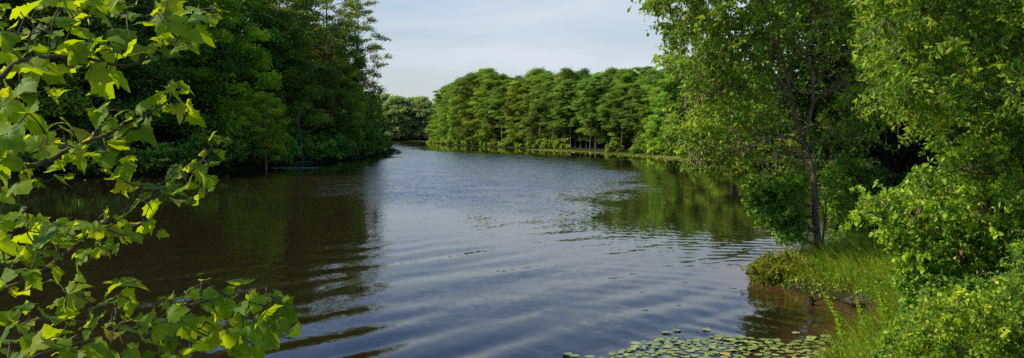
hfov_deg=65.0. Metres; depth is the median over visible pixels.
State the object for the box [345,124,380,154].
shrub
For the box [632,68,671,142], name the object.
broadleaf tree
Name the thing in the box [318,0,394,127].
cypress tree
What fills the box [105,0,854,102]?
sky
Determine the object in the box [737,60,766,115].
cypress tree
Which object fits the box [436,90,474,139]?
cypress tree
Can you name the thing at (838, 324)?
weed
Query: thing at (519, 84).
tree
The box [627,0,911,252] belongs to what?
slim tree
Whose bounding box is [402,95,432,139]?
tree
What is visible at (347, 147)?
shrub
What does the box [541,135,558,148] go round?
shrub
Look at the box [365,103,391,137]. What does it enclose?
tree
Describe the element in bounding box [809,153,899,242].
understory shrub
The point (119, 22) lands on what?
broadleaf tree
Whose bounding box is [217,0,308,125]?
broadleaf tree
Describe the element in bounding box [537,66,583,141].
broadleaf tree
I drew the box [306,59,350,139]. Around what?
broadleaf tree
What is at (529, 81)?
cypress tree
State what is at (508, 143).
shrub
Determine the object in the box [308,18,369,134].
broadleaf tree
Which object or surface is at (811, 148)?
cypress tree
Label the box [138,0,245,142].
broadleaf tree
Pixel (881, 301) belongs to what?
weed
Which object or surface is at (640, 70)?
cypress tree
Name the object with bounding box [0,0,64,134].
broadleaf tree
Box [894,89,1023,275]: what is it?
tall shrub
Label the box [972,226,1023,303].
edge shrub
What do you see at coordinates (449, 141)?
shrub
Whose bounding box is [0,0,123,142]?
broadleaf tree
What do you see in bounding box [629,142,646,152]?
shrub
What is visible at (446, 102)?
cypress tree
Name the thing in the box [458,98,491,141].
cypress tree
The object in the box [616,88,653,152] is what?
cypress tree
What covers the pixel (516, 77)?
broadleaf tree
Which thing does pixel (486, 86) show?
cypress tree
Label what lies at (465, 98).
broadleaf tree
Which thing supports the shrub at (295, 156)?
on the ground at (838, 295)
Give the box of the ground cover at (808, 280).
[751,239,1023,357]
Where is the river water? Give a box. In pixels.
[0,141,900,357]
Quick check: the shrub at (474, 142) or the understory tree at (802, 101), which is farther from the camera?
the shrub at (474, 142)
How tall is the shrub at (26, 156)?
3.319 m
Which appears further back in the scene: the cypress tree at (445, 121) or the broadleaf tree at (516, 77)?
the cypress tree at (445, 121)
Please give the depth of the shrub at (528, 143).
175.81 m
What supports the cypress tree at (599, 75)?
on the ground at (838, 295)
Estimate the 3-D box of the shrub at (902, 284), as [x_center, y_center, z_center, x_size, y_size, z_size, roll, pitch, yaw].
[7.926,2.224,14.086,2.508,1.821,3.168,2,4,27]
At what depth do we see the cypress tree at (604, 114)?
144.70 m
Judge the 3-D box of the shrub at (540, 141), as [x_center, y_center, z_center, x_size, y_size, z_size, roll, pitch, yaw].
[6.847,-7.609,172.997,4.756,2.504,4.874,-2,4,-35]
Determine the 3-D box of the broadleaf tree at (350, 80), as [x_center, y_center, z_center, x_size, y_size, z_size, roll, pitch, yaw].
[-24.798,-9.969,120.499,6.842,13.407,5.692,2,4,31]
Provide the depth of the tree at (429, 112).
288.14 m
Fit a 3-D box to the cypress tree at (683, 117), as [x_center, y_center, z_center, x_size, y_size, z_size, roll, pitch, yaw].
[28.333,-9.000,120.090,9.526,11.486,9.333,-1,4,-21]
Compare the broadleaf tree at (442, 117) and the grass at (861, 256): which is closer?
the grass at (861, 256)
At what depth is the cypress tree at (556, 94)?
159.74 m
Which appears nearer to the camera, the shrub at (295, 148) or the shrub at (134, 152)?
the shrub at (134, 152)
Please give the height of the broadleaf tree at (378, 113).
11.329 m
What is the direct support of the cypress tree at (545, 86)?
on the ground at (838, 295)
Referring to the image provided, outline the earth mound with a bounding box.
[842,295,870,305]
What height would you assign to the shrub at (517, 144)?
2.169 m
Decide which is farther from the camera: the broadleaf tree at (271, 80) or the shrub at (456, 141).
the shrub at (456, 141)
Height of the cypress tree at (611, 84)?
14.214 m
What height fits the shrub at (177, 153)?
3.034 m
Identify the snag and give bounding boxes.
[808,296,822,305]
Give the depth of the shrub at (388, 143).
137.73 m
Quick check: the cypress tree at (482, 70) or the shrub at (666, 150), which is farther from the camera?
the cypress tree at (482, 70)
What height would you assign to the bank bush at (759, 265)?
1.428 m
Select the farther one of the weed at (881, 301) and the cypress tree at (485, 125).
the cypress tree at (485, 125)
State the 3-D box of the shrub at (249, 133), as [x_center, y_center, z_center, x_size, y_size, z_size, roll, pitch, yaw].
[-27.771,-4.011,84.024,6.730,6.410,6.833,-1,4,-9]
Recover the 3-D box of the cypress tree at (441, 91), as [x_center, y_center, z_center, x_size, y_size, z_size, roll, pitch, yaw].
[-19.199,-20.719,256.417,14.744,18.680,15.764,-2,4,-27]
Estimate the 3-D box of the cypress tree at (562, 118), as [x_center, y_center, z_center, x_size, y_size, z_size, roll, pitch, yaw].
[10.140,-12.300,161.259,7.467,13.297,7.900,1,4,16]
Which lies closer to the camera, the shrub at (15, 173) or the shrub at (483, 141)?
the shrub at (15, 173)
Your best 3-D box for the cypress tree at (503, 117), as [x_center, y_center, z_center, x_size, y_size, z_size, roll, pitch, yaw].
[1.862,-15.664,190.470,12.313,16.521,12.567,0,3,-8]
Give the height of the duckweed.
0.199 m
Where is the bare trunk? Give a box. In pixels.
[295,110,302,161]
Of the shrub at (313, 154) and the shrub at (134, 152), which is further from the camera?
the shrub at (313, 154)
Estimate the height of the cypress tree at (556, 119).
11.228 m
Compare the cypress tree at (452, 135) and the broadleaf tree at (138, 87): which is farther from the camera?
the cypress tree at (452, 135)
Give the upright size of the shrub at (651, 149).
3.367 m
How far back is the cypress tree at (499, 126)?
198.21 m
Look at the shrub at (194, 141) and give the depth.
75.79 m
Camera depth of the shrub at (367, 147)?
119.59 m
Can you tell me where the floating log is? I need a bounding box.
[276,167,316,167]
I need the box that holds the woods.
[39,0,1021,204]
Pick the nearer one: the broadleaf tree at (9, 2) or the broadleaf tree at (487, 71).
the broadleaf tree at (9, 2)
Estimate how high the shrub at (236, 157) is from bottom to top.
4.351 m
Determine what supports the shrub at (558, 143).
on the ground at (838, 295)
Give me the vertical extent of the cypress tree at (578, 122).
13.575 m
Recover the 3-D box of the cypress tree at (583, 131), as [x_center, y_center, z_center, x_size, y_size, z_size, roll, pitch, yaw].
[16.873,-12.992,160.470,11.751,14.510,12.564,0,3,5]
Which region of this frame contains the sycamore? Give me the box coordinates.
[0,0,300,357]
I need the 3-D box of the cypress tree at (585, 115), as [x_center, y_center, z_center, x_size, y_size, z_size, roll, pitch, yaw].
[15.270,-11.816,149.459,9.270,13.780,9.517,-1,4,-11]
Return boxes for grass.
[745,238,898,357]
[768,226,1023,357]
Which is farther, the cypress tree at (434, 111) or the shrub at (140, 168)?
the cypress tree at (434, 111)
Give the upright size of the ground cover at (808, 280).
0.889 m
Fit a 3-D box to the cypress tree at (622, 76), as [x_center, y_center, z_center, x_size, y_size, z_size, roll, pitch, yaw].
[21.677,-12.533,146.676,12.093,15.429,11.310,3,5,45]
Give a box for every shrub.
[11,150,37,175]
[16,151,70,173]
[40,136,93,173]
[65,137,123,175]
[85,133,143,171]
[127,146,169,173]
[140,142,195,171]
[158,133,207,163]
[170,128,249,169]
[185,138,242,166]
[217,110,279,166]
[221,139,252,166]
[223,129,282,164]
[267,124,307,160]
[268,127,300,162]
[269,147,291,164]
[278,140,304,163]
[292,136,344,159]
[302,142,333,160]
[312,133,356,159]
[326,132,353,156]
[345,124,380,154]
[346,127,374,155]
[364,133,387,152]
[375,132,393,150]
[377,133,391,146]
[377,147,400,153]
[444,136,460,144]
[452,137,466,143]
[461,135,473,144]
[470,139,479,144]
[478,138,490,145]
[489,138,499,145]
[502,137,516,146]
[514,139,525,146]
[524,137,537,147]
[531,138,548,147]
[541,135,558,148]
[551,138,572,148]
[604,141,626,151]
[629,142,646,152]
[643,139,665,154]
[660,140,676,155]
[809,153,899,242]
[844,179,1023,292]
[867,273,1023,357]
[884,257,1022,331]
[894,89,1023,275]
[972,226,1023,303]
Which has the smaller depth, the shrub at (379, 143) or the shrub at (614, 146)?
the shrub at (379, 143)
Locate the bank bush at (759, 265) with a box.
[740,243,816,286]
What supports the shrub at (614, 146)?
on the ground at (838, 295)
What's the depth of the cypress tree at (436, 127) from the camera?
243.34 m
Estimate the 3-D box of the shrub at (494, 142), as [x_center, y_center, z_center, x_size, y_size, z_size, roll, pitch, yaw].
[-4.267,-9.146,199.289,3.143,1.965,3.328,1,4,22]
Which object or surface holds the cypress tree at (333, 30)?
on the ground at (838, 295)
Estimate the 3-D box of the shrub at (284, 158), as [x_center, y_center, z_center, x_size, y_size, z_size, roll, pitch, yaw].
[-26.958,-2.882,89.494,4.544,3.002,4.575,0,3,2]
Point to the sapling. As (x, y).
(760, 199)
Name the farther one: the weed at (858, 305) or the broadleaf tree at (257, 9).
the broadleaf tree at (257, 9)
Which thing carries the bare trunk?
on the ground at (838, 295)
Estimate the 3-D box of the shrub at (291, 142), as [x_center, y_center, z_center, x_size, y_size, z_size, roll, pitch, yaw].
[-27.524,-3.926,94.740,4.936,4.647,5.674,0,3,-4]
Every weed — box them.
[821,291,846,340]
[854,298,871,338]
[873,284,891,326]
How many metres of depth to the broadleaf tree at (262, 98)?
82.87 m
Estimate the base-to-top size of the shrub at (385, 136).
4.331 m
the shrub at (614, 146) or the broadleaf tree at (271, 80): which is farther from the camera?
the shrub at (614, 146)
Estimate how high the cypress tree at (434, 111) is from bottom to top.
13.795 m
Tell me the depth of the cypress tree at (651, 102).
130.22 m
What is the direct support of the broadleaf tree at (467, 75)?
on the ground at (838, 295)
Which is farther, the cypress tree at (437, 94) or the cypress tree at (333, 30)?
the cypress tree at (437, 94)
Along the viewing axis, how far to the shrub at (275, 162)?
86.35 m
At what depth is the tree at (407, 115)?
289.74 m
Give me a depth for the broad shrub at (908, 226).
13.71 m
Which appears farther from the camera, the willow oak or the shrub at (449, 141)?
the shrub at (449, 141)
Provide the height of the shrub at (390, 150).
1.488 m
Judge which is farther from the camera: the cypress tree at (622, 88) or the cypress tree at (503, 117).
the cypress tree at (503, 117)
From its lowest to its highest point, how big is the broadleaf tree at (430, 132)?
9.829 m
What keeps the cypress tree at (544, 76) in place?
on the ground at (838, 295)
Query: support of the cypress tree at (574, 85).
on the ground at (838, 295)
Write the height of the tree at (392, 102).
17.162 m
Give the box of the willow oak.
[844,0,1023,148]
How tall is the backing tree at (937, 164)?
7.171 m
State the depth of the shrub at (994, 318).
10.19 m
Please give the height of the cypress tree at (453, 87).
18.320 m
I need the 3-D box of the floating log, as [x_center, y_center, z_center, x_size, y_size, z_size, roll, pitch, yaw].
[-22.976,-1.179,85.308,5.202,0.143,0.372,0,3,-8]
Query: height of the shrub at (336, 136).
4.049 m
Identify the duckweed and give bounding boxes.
[527,149,715,160]
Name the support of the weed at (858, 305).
on the ground at (838, 295)
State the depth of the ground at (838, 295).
72.88 m
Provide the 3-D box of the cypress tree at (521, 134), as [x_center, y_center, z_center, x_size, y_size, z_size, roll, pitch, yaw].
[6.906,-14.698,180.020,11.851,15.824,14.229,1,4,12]
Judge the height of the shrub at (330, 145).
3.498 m
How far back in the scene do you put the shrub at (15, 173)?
66.84 m
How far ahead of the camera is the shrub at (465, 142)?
215.04 m
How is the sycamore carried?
on the ground at (838, 295)
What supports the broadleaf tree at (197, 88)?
on the ground at (838, 295)
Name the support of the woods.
on the ground at (838, 295)
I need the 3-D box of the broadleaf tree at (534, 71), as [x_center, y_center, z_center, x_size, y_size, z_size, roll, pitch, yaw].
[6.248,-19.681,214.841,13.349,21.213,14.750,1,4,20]
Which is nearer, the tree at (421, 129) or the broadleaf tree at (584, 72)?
the broadleaf tree at (584, 72)
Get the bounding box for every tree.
[0,0,42,113]
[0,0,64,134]
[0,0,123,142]
[0,0,133,169]
[35,0,189,143]
[56,0,194,153]
[99,0,257,147]
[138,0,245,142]
[167,0,286,134]
[178,0,302,136]
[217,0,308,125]
[231,90,293,168]
[240,0,337,133]
[248,9,326,145]
[258,0,349,135]
[277,0,367,136]
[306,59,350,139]
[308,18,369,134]
[312,23,351,131]
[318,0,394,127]
[329,69,368,139]
[361,91,386,139]
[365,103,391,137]
[376,93,396,117]
[383,95,410,139]
[389,97,418,139]
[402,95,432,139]
[411,100,432,139]
[424,102,437,128]
[426,108,443,138]
[427,116,437,140]
[428,99,442,135]
[430,84,449,107]
[432,82,456,106]
[432,84,448,120]
[432,120,449,138]
[436,89,452,138]
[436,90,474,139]
[437,86,461,138]
[438,94,455,125]
[447,73,482,144]
[456,72,474,81]
[458,72,484,140]
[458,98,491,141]
[461,73,504,140]
[467,69,496,126]
[474,95,509,139]
[475,79,512,142]
[476,67,498,73]
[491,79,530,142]
[491,88,510,139]
[495,74,506,79]
[495,78,535,140]
[507,75,526,80]
[514,75,535,104]
[514,78,552,140]
[517,87,553,145]
[521,73,560,136]
[523,66,547,78]
[528,69,555,83]
[529,81,557,134]
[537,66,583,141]
[545,98,578,146]
[546,85,578,148]
[548,78,584,148]
[559,89,586,148]
[567,78,608,150]
[567,101,606,147]
[569,78,589,148]
[572,71,615,148]
[573,68,591,145]
[587,67,628,148]
[595,92,629,136]
[597,83,645,144]
[600,79,639,119]
[606,68,649,147]
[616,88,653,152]
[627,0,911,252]
[630,66,652,146]
[631,87,672,146]
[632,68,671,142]
[640,74,697,152]
[672,89,728,135]
[703,62,762,145]
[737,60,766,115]
[746,86,794,158]
[750,0,988,195]
[786,87,823,154]
[904,39,1023,249]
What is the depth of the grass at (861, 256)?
19.43 m
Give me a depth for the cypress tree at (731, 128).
110.86 m
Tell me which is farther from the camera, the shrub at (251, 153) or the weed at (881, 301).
the shrub at (251, 153)
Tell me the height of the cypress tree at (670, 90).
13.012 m
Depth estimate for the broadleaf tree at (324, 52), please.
129.39 m
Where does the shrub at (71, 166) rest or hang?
on the ground at (838, 295)
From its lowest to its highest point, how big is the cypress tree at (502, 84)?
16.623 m
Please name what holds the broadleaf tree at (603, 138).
on the ground at (838, 295)
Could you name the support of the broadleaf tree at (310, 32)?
on the ground at (838, 295)
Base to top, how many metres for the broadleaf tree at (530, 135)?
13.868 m
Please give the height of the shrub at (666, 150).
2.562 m
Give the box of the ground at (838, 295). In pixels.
[10,134,973,357]
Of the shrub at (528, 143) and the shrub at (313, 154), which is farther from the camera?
the shrub at (528, 143)
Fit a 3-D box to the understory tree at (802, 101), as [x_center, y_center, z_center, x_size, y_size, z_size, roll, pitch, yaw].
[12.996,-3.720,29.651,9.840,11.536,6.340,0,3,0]
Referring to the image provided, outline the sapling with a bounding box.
[733,166,826,250]
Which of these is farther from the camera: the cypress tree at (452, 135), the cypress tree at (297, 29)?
the cypress tree at (452, 135)
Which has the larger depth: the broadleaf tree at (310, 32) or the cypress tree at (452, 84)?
the cypress tree at (452, 84)
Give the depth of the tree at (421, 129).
289.01 m
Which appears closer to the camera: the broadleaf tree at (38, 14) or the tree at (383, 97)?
the broadleaf tree at (38, 14)
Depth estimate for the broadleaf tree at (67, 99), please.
71.85 m
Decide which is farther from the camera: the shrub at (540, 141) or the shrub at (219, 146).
the shrub at (540, 141)
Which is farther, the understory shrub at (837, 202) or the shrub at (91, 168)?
the shrub at (91, 168)
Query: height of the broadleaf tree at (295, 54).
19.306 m
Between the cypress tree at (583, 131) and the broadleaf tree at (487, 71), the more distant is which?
the broadleaf tree at (487, 71)

